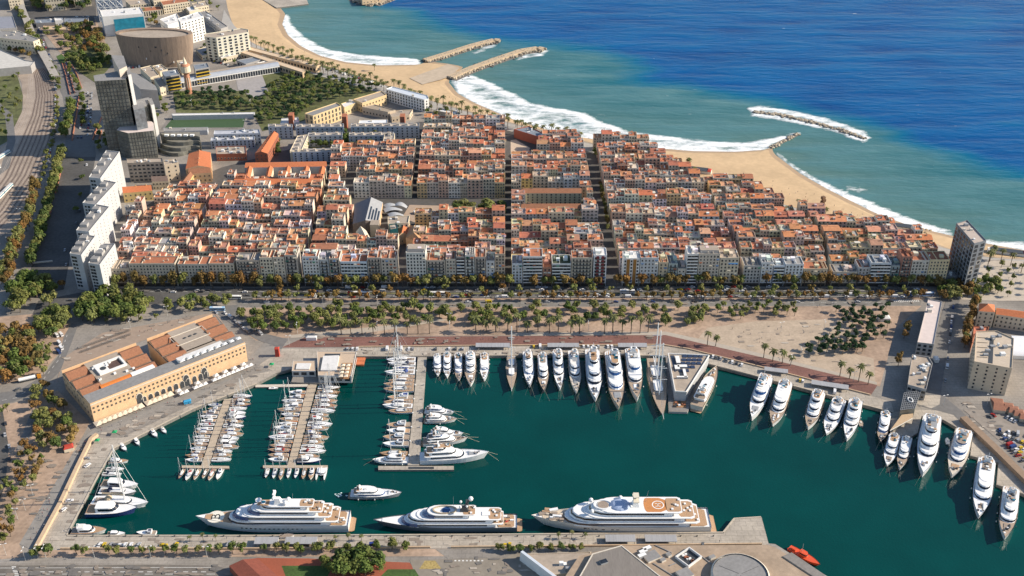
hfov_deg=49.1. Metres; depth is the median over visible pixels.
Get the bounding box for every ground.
[0,0,1023,574]
[41,19,106,55]
[64,41,111,81]
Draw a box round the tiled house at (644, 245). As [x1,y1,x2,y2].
[640,242,653,249]
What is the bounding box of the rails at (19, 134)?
[0,76,34,175]
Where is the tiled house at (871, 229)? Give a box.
[865,224,884,236]
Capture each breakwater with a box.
[349,0,394,6]
[423,38,500,62]
[447,46,546,80]
[752,110,866,139]
[769,133,800,148]
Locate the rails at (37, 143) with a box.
[0,71,48,210]
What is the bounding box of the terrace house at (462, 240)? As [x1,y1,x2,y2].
[451,234,467,245]
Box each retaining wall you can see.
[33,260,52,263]
[72,96,79,140]
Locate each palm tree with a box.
[336,316,344,334]
[345,320,354,333]
[357,319,365,334]
[368,322,377,334]
[380,318,387,334]
[389,317,398,332]
[403,321,410,334]
[413,317,422,333]
[424,314,433,333]
[469,315,481,332]
[481,320,489,331]
[490,317,500,331]
[503,317,511,331]
[512,312,521,331]
[523,319,532,331]
[533,314,542,331]
[544,317,554,332]
[553,313,563,331]
[566,319,575,332]
[575,315,585,333]
[601,317,609,333]
[608,313,618,332]
[618,319,627,331]
[627,315,636,333]
[636,316,644,331]
[644,314,653,331]
[704,330,711,345]
[714,334,720,345]
[761,342,769,357]
[769,347,777,361]
[779,349,787,363]
[837,360,846,375]
[846,367,853,378]
[856,363,866,381]
[865,371,874,384]
[986,250,995,265]
[1009,252,1017,265]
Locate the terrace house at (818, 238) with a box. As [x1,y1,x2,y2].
[814,234,822,244]
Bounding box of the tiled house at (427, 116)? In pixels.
[424,113,431,122]
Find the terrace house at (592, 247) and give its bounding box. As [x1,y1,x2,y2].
[591,246,603,253]
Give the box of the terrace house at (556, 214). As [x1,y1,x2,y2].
[548,206,564,222]
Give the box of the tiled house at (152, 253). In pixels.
[147,251,157,255]
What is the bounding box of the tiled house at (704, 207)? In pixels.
[700,204,714,210]
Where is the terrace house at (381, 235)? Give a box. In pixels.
[375,229,387,247]
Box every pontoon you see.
[182,398,233,469]
[255,384,315,387]
[263,385,327,468]
[378,357,453,471]
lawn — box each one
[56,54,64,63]
[282,566,329,575]
[381,569,418,575]
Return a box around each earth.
[0,314,69,384]
[0,390,89,558]
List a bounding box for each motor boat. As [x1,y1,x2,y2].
[70,524,105,534]
[85,501,136,517]
[100,477,137,488]
[107,530,124,534]
[108,457,127,464]
[120,442,126,450]
[134,437,139,445]
[137,529,156,534]
[151,428,157,436]
[186,457,201,461]
[202,418,215,422]
[203,409,218,414]
[208,406,219,410]
[214,447,231,453]
[216,467,223,478]
[217,439,235,444]
[218,435,238,440]
[226,414,245,419]
[227,409,245,414]
[269,455,287,461]
[274,423,295,430]
[279,429,294,434]
[284,403,301,407]
[289,394,303,398]
[290,389,305,394]
[297,455,321,463]
[305,430,321,434]
[308,468,315,479]
[309,415,328,421]
[383,432,409,440]
[383,438,408,447]
[387,420,410,427]
[387,427,409,433]
[388,392,412,399]
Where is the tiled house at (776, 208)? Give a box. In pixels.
[774,206,785,210]
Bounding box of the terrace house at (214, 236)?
[208,231,225,244]
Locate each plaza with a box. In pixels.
[57,312,228,379]
[404,205,451,221]
[698,319,874,381]
[954,259,1023,300]
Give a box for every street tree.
[0,522,6,532]
[0,532,7,542]
[1,476,8,482]
[4,503,11,509]
[4,508,12,515]
[5,480,13,489]
[6,490,14,498]
[6,524,13,535]
[7,514,14,525]
[10,484,18,494]
[11,468,18,474]
[11,498,18,505]
[12,459,20,467]
[14,474,23,481]
[17,450,23,459]
[17,460,24,466]
[18,438,28,445]
[19,466,28,477]
[19,478,26,487]
[24,442,31,449]
[24,449,31,454]
[28,454,35,461]
[28,473,36,481]
[29,445,37,453]
[31,466,38,477]
[33,358,44,368]
[34,345,43,350]
[36,457,44,466]
[37,440,46,448]
[39,365,47,373]
[42,353,51,363]
[43,346,52,354]
[70,543,78,553]
[78,546,88,555]
[103,544,112,553]
[112,545,119,554]
[127,545,134,552]
[138,545,145,554]
[147,545,155,553]
[162,544,169,554]
[170,543,178,553]
[181,544,187,554]
[194,544,202,551]
[204,544,211,553]
[213,543,223,552]
[227,541,235,553]
[236,542,246,551]
[251,291,257,299]
[259,544,266,549]
[266,290,274,300]
[272,542,279,551]
[276,284,282,290]
[277,289,284,300]
[280,542,289,552]
[284,289,291,297]
[292,542,298,549]
[304,273,314,286]
[308,289,315,300]
[313,274,323,283]
[314,282,322,291]
[316,541,323,551]
[323,291,329,300]
[324,275,333,286]
[331,274,342,287]
[331,289,339,297]
[343,274,352,285]
[348,291,355,300]
[350,285,357,290]
[351,274,359,285]
[355,289,361,298]
[359,275,368,286]
[368,284,375,290]
[371,273,381,286]
[372,290,379,296]
[380,275,387,283]
[388,271,398,286]
[395,290,401,300]
[397,273,408,286]
[403,290,410,300]
[406,276,415,287]
[415,276,422,287]
[419,290,426,300]
[421,273,430,286]
[427,290,433,300]
[433,277,441,283]
[435,291,440,300]
[442,275,451,283]
[444,291,450,300]
[451,274,461,287]
[459,276,470,283]
[467,274,477,281]
[478,274,487,285]
[478,286,484,293]
[482,289,487,296]
[487,275,495,286]
[493,271,505,282]
[499,283,505,293]
[505,274,514,287]
[507,290,514,300]
[515,284,522,289]
[524,291,531,299]
[529,274,537,284]
[540,276,548,283]
[541,290,549,296]
[548,275,557,283]
[552,284,559,292]
[560,274,569,287]
[567,290,573,299]
[569,277,577,283]
[570,283,577,289]
[574,290,581,299]
[577,273,584,286]
[585,278,592,283]
[588,283,595,292]
[593,277,601,287]
[613,274,622,287]
[623,275,630,286]
[626,284,632,293]
[637,273,647,286]
[650,274,658,286]
[657,275,664,286]
[665,272,674,285]
[668,290,675,299]
[674,274,681,286]
[681,273,689,286]
[694,274,704,284]
[697,283,704,293]
[700,271,710,286]
[700,290,708,297]
[709,289,715,299]
[712,276,721,286]
[715,283,723,290]
[715,303,721,312]
[717,289,723,299]
[719,276,727,283]
[725,289,733,299]
[727,306,733,314]
[730,275,739,285]
[732,303,738,309]
[736,275,744,284]
[738,310,744,318]
[743,307,749,315]
[751,291,756,299]
[762,273,771,285]
[767,287,775,299]
[771,308,778,314]
[774,273,781,283]
[781,273,790,286]
[783,304,790,311]
[786,289,792,299]
[789,283,797,293]
[790,274,799,283]
[795,289,801,298]
[801,271,811,286]
[807,284,815,291]
[809,275,817,282]
[817,272,827,286]
[818,291,825,299]
[825,271,837,285]
[836,275,843,286]
[845,273,855,283]
[846,283,853,289]
[852,289,860,297]
[853,273,862,286]
[862,274,870,284]
[864,284,869,293]
[870,275,880,286]
[876,290,884,298]
[882,274,890,284]
[886,290,894,299]
[890,276,901,285]
[895,355,901,364]
[902,329,909,338]
[903,322,911,330]
[906,274,915,286]
[910,289,917,296]
[916,275,925,286]
[918,288,926,298]
[925,274,934,286]
[936,275,943,285]
[999,259,1004,265]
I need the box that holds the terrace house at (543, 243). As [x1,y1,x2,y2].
[537,240,549,248]
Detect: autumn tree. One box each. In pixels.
[0,323,7,336]
[0,347,9,360]
[0,355,7,365]
[0,369,13,381]
[1,335,13,348]
[7,320,20,329]
[11,337,26,347]
[13,329,25,339]
[18,324,34,331]
[19,344,32,356]
[20,339,36,345]
[23,359,34,370]
[26,335,35,340]
[28,399,41,408]
[29,349,42,359]
[32,425,42,432]
[38,379,49,388]
[42,389,53,396]
[43,430,57,442]
[48,407,56,415]
[55,398,67,409]
[55,423,65,433]
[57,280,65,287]
[65,432,74,442]
[67,425,78,436]
[79,29,88,34]
[93,27,101,31]
[97,36,105,42]
[933,278,945,284]
[937,289,949,299]
[959,285,967,292]
[962,281,974,287]
[964,286,973,296]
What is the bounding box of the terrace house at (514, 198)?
[511,195,522,207]
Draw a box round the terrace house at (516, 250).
[511,248,522,253]
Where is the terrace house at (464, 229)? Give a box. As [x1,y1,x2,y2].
[460,225,467,234]
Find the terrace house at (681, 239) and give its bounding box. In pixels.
[677,236,689,244]
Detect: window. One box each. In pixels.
[166,76,179,79]
[232,504,248,520]
[247,502,259,514]
[401,512,416,526]
[422,506,433,517]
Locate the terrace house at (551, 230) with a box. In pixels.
[541,224,557,239]
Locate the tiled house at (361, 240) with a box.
[357,235,367,247]
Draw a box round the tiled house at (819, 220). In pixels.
[814,216,829,233]
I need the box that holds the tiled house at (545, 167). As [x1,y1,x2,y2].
[542,164,549,176]
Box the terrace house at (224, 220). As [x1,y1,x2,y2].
[219,215,230,228]
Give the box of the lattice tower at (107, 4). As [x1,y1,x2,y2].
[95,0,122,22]
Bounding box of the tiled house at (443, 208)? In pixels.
[439,203,447,218]
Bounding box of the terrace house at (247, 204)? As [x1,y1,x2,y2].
[241,195,254,212]
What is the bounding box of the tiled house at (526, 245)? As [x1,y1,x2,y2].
[524,242,539,247]
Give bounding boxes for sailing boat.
[91,445,147,507]
[98,454,135,495]
[102,455,121,476]
[106,454,123,470]
[178,461,184,478]
[185,459,193,479]
[186,435,203,457]
[190,432,205,450]
[191,425,207,445]
[191,438,204,453]
[193,459,200,479]
[194,415,211,434]
[194,424,210,438]
[194,425,208,441]
[196,410,212,430]
[199,410,214,425]
[200,400,217,418]
[202,462,208,477]
[207,456,215,479]
[208,392,221,406]
[211,440,230,461]
[213,437,231,456]
[215,420,238,449]
[220,408,243,436]
[222,413,240,431]
[223,405,243,427]
[224,399,243,423]
[229,392,246,410]
[230,382,250,406]
[231,378,249,402]
[233,375,251,398]
[264,459,269,477]
[268,412,293,439]
[268,425,289,452]
[268,433,288,456]
[270,424,290,448]
[271,460,277,477]
[274,419,292,443]
[278,382,300,412]
[278,404,296,425]
[278,455,284,478]
[280,398,298,421]
[281,396,299,416]
[282,377,302,403]
[286,465,291,477]
[293,460,298,477]
[299,432,319,457]
[300,425,325,453]
[301,424,323,448]
[301,456,306,478]
[302,419,323,444]
[303,407,328,440]
[306,405,328,430]
[307,398,332,426]
[310,393,328,416]
[311,384,334,413]
[312,376,337,408]
[314,375,337,403]
[315,373,337,398]
[316,363,339,394]
[318,367,339,389]
[380,419,407,456]
[382,372,412,408]
[383,351,413,392]
[383,353,413,386]
[384,343,414,375]
[384,368,412,403]
[386,327,415,361]
[388,334,415,365]
[388,352,414,381]
[388,382,411,413]
[392,342,415,369]
[392,355,414,378]
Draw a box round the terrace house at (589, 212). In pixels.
[581,203,597,221]
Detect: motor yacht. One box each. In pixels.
[348,484,400,500]
[368,452,408,465]
[419,441,497,465]
[421,430,478,446]
[423,404,462,416]
[423,412,460,424]
[430,425,469,437]
[432,353,442,382]
[442,351,452,381]
[453,352,463,389]
[464,351,476,391]
[479,350,489,386]
[521,349,534,393]
[536,349,549,400]
[551,348,564,396]
[566,346,581,400]
[584,344,602,409]
[603,344,624,419]
[623,343,643,410]
[690,366,717,412]
[746,372,772,428]
[768,378,792,431]
[801,388,825,437]
[819,395,846,440]
[841,396,862,450]
[875,410,890,450]
[880,432,900,473]
[895,435,912,476]
[913,413,941,484]
[945,427,973,488]
[970,453,995,522]
[996,486,1019,550]
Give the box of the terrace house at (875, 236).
[868,233,883,241]
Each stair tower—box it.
[288,112,294,129]
[341,113,347,130]
[400,113,405,122]
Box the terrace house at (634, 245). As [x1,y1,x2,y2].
[627,242,640,249]
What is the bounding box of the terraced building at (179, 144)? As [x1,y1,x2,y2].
[158,132,201,156]
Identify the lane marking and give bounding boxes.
[102,567,210,567]
[248,290,874,291]
[257,294,903,295]
[708,296,853,296]
[821,302,914,302]
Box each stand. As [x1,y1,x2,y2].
[164,127,208,134]
[172,112,254,119]
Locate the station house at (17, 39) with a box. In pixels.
[0,30,40,53]
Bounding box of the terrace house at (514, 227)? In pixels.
[511,223,519,237]
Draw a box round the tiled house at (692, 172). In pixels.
[687,167,699,176]
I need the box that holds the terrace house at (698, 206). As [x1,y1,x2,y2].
[685,204,700,210]
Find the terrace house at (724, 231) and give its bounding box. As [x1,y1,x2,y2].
[720,227,728,236]
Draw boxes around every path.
[16,410,34,450]
[288,319,444,337]
[512,332,876,384]
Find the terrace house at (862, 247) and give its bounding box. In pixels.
[850,241,869,253]
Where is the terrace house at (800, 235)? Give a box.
[794,230,804,245]
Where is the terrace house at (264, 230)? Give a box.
[261,227,270,233]
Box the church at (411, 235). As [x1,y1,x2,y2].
[406,225,420,247]
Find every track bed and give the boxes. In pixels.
[0,68,51,217]
[0,68,54,222]
[0,68,58,227]
[0,69,45,204]
[0,69,48,212]
[0,71,39,190]
[0,72,37,185]
[9,70,42,182]
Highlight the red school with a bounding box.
[255,131,278,161]
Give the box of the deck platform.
[356,357,364,365]
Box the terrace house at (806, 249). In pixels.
[796,246,810,256]
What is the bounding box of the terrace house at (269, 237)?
[264,234,275,241]
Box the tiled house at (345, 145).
[343,143,356,147]
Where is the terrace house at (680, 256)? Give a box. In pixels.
[675,254,684,259]
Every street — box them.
[33,0,95,16]
[34,12,95,25]
[134,122,944,285]
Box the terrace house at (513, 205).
[511,203,519,207]
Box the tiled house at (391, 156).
[389,152,397,162]
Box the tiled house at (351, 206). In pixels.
[339,204,353,220]
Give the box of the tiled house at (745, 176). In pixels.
[741,173,753,180]
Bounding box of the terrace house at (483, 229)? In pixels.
[481,227,492,232]
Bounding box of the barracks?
[305,102,341,123]
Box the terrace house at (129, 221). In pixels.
[126,219,138,235]
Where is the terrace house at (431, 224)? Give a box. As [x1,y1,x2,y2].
[429,222,437,226]
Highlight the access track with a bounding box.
[0,104,15,173]
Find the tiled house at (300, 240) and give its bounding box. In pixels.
[296,238,308,248]
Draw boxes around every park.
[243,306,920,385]
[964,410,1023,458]
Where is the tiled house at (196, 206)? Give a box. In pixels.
[192,202,206,218]
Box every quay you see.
[41,370,767,549]
[260,345,893,411]
[890,410,1023,493]
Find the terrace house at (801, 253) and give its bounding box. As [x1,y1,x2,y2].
[794,250,805,260]
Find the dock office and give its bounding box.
[906,354,932,399]
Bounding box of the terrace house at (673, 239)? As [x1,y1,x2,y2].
[669,237,678,241]
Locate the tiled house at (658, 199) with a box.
[652,193,666,205]
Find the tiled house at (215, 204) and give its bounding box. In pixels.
[208,197,226,210]
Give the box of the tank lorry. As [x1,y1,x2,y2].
[18,373,40,382]
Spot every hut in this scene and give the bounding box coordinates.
[990,397,1005,413]
[1003,402,1013,412]
[1007,406,1018,415]
[1013,409,1023,418]
[1018,413,1023,421]
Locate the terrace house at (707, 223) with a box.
[703,219,711,230]
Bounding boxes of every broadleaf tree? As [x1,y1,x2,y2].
[1,298,12,310]
[3,279,19,292]
[5,359,19,369]
[7,327,15,335]
[7,347,20,359]
[8,286,21,299]
[8,298,25,312]
[14,289,30,305]
[14,365,27,376]
[15,269,28,282]
[16,268,29,275]
[16,355,30,365]
[17,280,31,287]
[20,285,36,300]
[24,247,36,255]
[24,252,36,265]
[25,269,39,282]
[27,545,42,556]
[29,242,38,247]
[29,282,41,297]
[29,410,41,418]
[31,273,50,286]
[33,218,46,225]
[33,225,47,230]
[33,314,46,319]
[34,227,43,234]
[34,230,45,238]
[35,219,47,226]
[35,279,45,292]
[35,318,52,329]
[39,207,48,214]
[40,211,50,219]
[40,306,49,315]
[41,197,51,204]
[41,543,52,554]
[42,327,57,337]
[43,195,52,201]
[44,279,57,290]
[45,395,58,405]
[47,177,58,183]
[47,321,62,330]
[48,184,57,192]
[48,436,61,448]
[49,167,58,173]
[50,304,62,314]
[52,154,60,160]
[52,165,62,173]
[56,40,63,46]
[57,124,66,135]
[58,120,69,125]
[58,308,71,319]
[59,127,68,136]
[60,1,67,7]
[61,415,71,426]
[62,113,73,124]
[64,52,70,58]
[65,96,75,103]
[65,105,74,111]
[72,307,84,320]
[74,300,86,314]
[75,60,83,64]
[76,294,87,302]
[77,64,85,69]
[81,291,92,296]
[83,300,95,312]
[84,293,96,304]
[87,65,95,72]
[92,290,102,299]
[95,284,108,295]
[97,296,110,305]
[97,304,111,317]
[106,302,120,321]
[108,288,121,304]
[114,294,123,302]
[116,302,127,311]
[118,311,128,321]
[120,296,134,302]
[120,301,136,311]
[122,282,134,291]
[122,288,139,297]
[126,305,146,320]
[133,290,143,299]
[140,295,154,307]
[162,297,172,303]
[184,292,196,301]
[201,300,210,308]
[246,316,256,323]
[249,307,255,316]
[250,322,258,330]
[254,309,263,313]
[258,319,268,331]
[261,304,270,310]
[269,320,279,329]
[272,311,282,316]
[274,146,280,152]
[281,320,288,329]
[285,301,292,310]
[287,314,297,321]
[293,320,301,329]
[295,305,301,312]
[297,315,303,325]
[297,545,304,553]
[298,312,306,319]
[311,541,320,552]
[316,139,323,147]
[318,554,331,567]
[325,539,335,551]
[326,558,341,574]
[328,316,337,327]
[331,548,345,559]
[332,560,350,575]
[334,305,342,311]
[336,554,350,563]
[343,543,351,549]
[345,550,354,558]
[348,557,362,574]
[349,305,359,310]
[349,544,361,554]
[351,317,357,326]
[353,547,366,560]
[355,307,363,314]
[358,558,373,575]
[360,545,375,558]
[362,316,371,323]
[363,557,374,564]
[365,306,371,313]
[368,308,378,318]
[368,550,385,558]
[372,539,380,547]
[372,557,385,571]
[381,301,389,310]
[387,536,397,548]
[391,312,400,319]
[400,302,409,309]
[401,540,409,549]
[415,303,423,311]
[420,313,428,321]
[433,307,442,317]
[468,310,477,315]
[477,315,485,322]
[481,197,492,203]
[482,310,492,315]
[491,302,500,310]
[495,543,504,550]
[502,303,512,311]
[507,544,515,550]
[510,308,517,313]
[515,544,524,551]
[519,310,527,317]
[528,544,534,551]
[536,541,543,549]
[541,309,547,316]
[547,542,553,550]
[555,307,562,314]
[557,541,565,549]
[563,300,570,310]
[568,543,575,548]
[569,306,577,313]
[578,542,583,549]
[583,311,591,319]
[591,312,599,318]
[602,307,612,316]
[616,309,624,318]
[619,305,626,312]
[701,303,710,311]
[937,285,945,290]
[974,288,981,293]
[981,285,989,295]
[982,275,994,282]
[994,285,1003,292]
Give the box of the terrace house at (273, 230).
[269,228,279,236]
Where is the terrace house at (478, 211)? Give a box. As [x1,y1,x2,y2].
[475,208,483,218]
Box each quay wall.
[34,433,98,545]
[60,546,429,549]
[451,543,761,547]
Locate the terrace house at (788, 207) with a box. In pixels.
[784,205,793,210]
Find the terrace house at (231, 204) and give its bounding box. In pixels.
[225,199,241,210]
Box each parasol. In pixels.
[93,419,101,426]
[100,417,106,424]
[136,403,144,409]
[144,400,154,405]
[149,397,159,403]
[165,391,173,397]
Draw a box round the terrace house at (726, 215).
[722,211,734,226]
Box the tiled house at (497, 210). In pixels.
[492,203,504,218]
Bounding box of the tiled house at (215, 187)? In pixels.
[208,183,218,193]
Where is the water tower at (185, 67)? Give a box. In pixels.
[180,57,191,93]
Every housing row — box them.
[268,124,293,138]
[290,134,308,161]
[292,148,330,161]
[296,123,343,135]
[308,132,342,146]
[349,132,393,141]
[351,123,419,137]
[381,133,394,150]
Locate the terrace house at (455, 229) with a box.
[451,225,461,234]
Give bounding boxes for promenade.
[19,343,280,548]
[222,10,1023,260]
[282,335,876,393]
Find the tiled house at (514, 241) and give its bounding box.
[511,238,518,247]
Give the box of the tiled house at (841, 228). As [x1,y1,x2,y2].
[840,227,851,233]
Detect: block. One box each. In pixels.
[8,0,20,9]
[44,0,66,10]
[70,234,97,290]
[74,0,91,6]
[76,204,115,248]
[82,180,122,225]
[88,244,117,295]
[89,150,125,196]
[111,260,132,285]
[125,0,150,7]
[129,256,179,285]
[140,6,162,16]
[149,0,168,6]
[160,0,189,13]
[164,159,180,181]
[177,256,211,285]
[178,12,205,42]
[186,5,200,14]
[192,1,208,11]
[196,47,207,60]
[208,255,237,285]
[220,54,238,62]
[234,161,327,185]
[236,252,262,285]
[259,250,275,285]
[273,249,287,285]
[284,246,302,285]
[302,249,321,285]
[319,251,330,285]
[329,250,341,285]
[340,253,368,285]
[367,249,382,285]
[381,250,398,285]
[388,215,409,232]
[389,223,397,232]
[406,244,426,285]
[426,252,445,285]
[446,251,456,285]
[456,248,465,285]
[465,247,474,285]
[475,248,485,285]
[486,252,494,285]
[495,245,504,285]
[512,255,521,285]
[523,248,542,285]
[542,259,550,285]
[551,255,570,285]
[570,249,592,285]
[592,248,606,285]
[621,251,639,285]
[638,250,658,285]
[657,254,667,285]
[666,255,677,285]
[676,260,685,285]
[684,245,698,285]
[696,245,719,285]
[717,249,738,285]
[739,257,760,285]
[758,254,773,285]
[771,258,784,285]
[782,256,803,285]
[801,261,827,285]
[828,264,857,285]
[854,259,869,285]
[866,255,891,285]
[888,258,899,285]
[896,248,912,285]
[907,251,929,285]
[924,251,949,285]
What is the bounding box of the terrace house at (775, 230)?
[768,224,780,236]
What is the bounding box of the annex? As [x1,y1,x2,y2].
[970,326,988,350]
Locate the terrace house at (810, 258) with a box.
[805,257,816,260]
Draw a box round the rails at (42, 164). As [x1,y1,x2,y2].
[0,68,57,225]
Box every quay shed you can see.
[254,537,278,543]
[284,537,317,543]
[476,343,509,349]
[547,343,578,347]
[605,535,635,543]
[618,343,646,347]
[645,535,676,543]
[764,366,787,375]
[811,380,848,391]
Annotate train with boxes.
[0,150,10,158]
[0,183,12,198]
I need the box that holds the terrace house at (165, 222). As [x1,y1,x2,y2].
[160,219,172,226]
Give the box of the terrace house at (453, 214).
[448,207,459,220]
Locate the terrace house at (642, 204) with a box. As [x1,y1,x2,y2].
[639,202,654,209]
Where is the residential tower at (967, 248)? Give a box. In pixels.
[948,220,985,287]
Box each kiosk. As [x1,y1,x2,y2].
[54,18,63,25]
[63,443,73,452]
[183,399,190,404]
[274,347,279,356]
[306,336,316,340]
[877,315,890,321]
[933,356,939,362]
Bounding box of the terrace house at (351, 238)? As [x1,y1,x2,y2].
[346,233,359,247]
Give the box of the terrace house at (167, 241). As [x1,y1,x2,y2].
[159,237,177,245]
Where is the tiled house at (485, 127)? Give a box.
[484,126,495,129]
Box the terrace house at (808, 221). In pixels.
[804,218,811,224]
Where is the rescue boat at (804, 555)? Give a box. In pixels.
[787,544,819,565]
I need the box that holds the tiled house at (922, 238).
[915,233,932,242]
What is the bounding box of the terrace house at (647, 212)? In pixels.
[642,208,654,221]
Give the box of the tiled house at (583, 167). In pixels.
[581,165,588,170]
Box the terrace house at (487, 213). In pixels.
[483,208,491,218]
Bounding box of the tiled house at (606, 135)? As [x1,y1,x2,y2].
[601,128,611,142]
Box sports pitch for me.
[165,119,244,127]
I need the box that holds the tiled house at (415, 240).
[413,238,420,243]
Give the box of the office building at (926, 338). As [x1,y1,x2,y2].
[915,299,941,356]
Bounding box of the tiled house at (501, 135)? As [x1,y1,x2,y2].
[497,132,504,138]
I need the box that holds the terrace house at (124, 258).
[118,257,130,259]
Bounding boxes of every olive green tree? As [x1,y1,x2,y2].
[0,345,8,353]
[10,362,19,375]
[21,329,35,338]
[28,383,43,392]
[29,343,40,352]
[29,390,40,399]
[32,234,43,242]
[32,316,42,331]
[33,418,43,426]
[34,406,47,414]
[34,429,45,441]
[36,214,48,218]
[39,290,56,303]
[39,410,49,418]
[42,416,53,428]
[44,204,52,211]
[45,312,58,320]
[46,191,54,202]
[47,180,58,186]
[49,172,59,177]
[51,158,62,163]
[51,163,60,168]
[52,313,67,328]
[52,410,62,420]
[55,147,67,154]
[61,305,70,311]
[62,411,72,417]
[66,421,76,429]
[71,25,78,33]
[73,54,82,60]
[84,61,90,69]
[84,306,98,322]
[85,21,93,25]
[92,123,101,130]
[101,46,110,53]
[106,282,118,293]
[133,297,148,306]
[164,302,172,312]
[176,296,186,306]
[184,300,194,311]
[194,296,205,304]
[206,292,212,300]
[210,293,220,304]
[221,296,229,306]
[222,293,231,298]
[236,307,245,316]
[255,313,263,321]
[264,309,273,321]
[270,304,277,312]
[272,315,281,323]
[275,302,283,311]
[288,308,295,314]
[305,304,312,312]
[308,312,319,321]
[316,319,324,325]
[317,309,328,316]
[324,314,330,324]
[325,304,334,313]
[332,298,343,306]
[332,311,342,316]
[339,319,347,325]
[348,311,357,317]
[349,301,359,306]
[376,305,384,312]
[377,311,386,319]
[386,305,395,314]
[396,306,404,313]
[402,310,409,319]
[408,297,417,308]
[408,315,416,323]
[425,302,433,312]
[439,304,449,307]
[442,307,452,315]
[447,314,455,323]
[456,302,465,312]
[457,198,467,205]
[471,301,479,308]
[477,307,484,315]
[483,202,491,207]
[484,303,492,309]
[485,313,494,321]
[499,306,508,318]
[528,303,535,310]
[532,299,541,307]
[533,308,540,315]
[570,314,578,321]
[572,301,580,306]
[589,299,598,307]
[598,305,605,313]
[628,300,635,308]
[635,310,642,316]
[640,303,649,315]
[651,303,659,309]
[660,316,672,325]
[661,305,667,312]
[661,312,669,317]
[674,299,682,307]
[683,317,690,324]
[688,309,697,315]
[689,304,700,311]
[690,315,698,323]
[696,311,704,320]
[946,277,958,284]
[946,285,959,290]
[947,290,955,299]
[954,288,962,298]
[974,282,982,288]
[976,276,983,283]
[984,282,993,290]
[992,277,1002,288]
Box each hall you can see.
[34,19,54,27]
[64,17,88,26]
[160,13,178,28]
[180,60,279,88]
[186,150,212,178]
[280,117,299,128]
[341,100,356,114]
[353,91,386,112]
[353,197,407,236]
[356,226,369,241]
[359,119,387,122]
[362,104,395,118]
[389,109,412,122]
[398,224,409,244]
[437,108,459,114]
[528,552,590,575]
[566,545,825,575]
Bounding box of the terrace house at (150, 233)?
[147,230,154,237]
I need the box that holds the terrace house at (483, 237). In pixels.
[479,232,489,241]
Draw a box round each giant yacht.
[196,490,355,532]
[374,496,521,532]
[531,490,716,533]
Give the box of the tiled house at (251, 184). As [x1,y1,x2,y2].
[243,180,255,187]
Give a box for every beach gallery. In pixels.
[241,51,305,77]
[249,47,320,72]
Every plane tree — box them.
[0,265,4,275]
[0,274,7,285]
[3,258,11,267]
[3,271,10,280]
[4,252,13,260]
[5,266,14,279]
[6,240,12,247]
[6,247,18,260]
[7,261,15,277]
[9,233,20,250]
[10,238,21,251]
[13,228,22,233]
[17,233,24,245]
[20,212,32,226]
[21,214,29,230]
[24,198,34,205]
[26,203,35,216]
[27,208,33,215]
[28,179,34,188]
[28,192,35,205]
[32,179,40,194]
[110,274,120,287]
[119,271,126,285]
[129,270,138,286]
[139,275,148,287]
[149,274,157,286]
[158,275,166,286]
[166,270,177,287]
[177,271,187,287]
[191,276,199,286]
[196,270,208,287]
[207,271,215,288]
[217,272,225,288]
[228,272,238,287]
[235,270,246,287]
[248,271,258,286]
[255,275,262,287]
[265,274,274,286]
[274,274,283,283]
[287,274,295,287]
[293,273,303,286]
[961,335,970,347]
[962,323,972,333]
[963,317,971,323]
[966,310,977,319]
[968,303,976,309]
[969,298,978,305]
[971,294,979,302]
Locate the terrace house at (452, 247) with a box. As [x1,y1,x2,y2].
[447,244,459,249]
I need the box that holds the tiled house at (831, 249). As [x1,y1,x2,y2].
[825,244,840,262]
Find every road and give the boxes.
[0,323,77,403]
[0,412,8,496]
[0,564,232,575]
[24,0,49,51]
[27,157,94,298]
[47,52,95,156]
[205,305,287,348]
[232,300,921,306]
[436,548,593,558]
[917,300,965,419]
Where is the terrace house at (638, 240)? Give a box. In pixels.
[637,239,648,241]
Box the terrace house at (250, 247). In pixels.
[244,243,258,251]
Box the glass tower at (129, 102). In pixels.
[94,55,160,158]
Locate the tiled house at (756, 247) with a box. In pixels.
[751,243,763,256]
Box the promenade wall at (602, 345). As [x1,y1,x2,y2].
[358,344,870,394]
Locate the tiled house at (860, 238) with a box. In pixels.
[858,237,868,240]
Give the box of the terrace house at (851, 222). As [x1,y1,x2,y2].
[845,215,855,227]
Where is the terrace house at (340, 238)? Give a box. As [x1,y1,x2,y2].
[335,232,347,243]
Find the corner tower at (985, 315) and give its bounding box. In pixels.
[975,303,994,328]
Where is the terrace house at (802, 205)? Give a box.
[796,200,807,217]
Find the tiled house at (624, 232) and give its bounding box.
[623,231,634,237]
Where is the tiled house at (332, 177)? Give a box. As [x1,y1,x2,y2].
[329,173,339,180]
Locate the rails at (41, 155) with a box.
[0,71,54,220]
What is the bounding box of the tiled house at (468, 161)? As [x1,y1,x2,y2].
[467,159,476,165]
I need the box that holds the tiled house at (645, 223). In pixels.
[637,221,647,227]
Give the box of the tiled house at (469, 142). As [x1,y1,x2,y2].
[466,139,472,147]
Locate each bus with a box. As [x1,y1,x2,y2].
[209,306,224,310]
[227,295,241,299]
[430,291,444,295]
[620,289,634,293]
[919,291,933,296]
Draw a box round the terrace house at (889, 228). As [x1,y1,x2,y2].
[882,224,897,235]
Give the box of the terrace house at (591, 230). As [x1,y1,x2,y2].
[589,228,600,233]
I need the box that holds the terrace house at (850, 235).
[843,230,858,242]
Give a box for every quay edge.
[66,383,256,534]
[67,516,760,535]
[357,354,665,355]
[709,363,892,411]

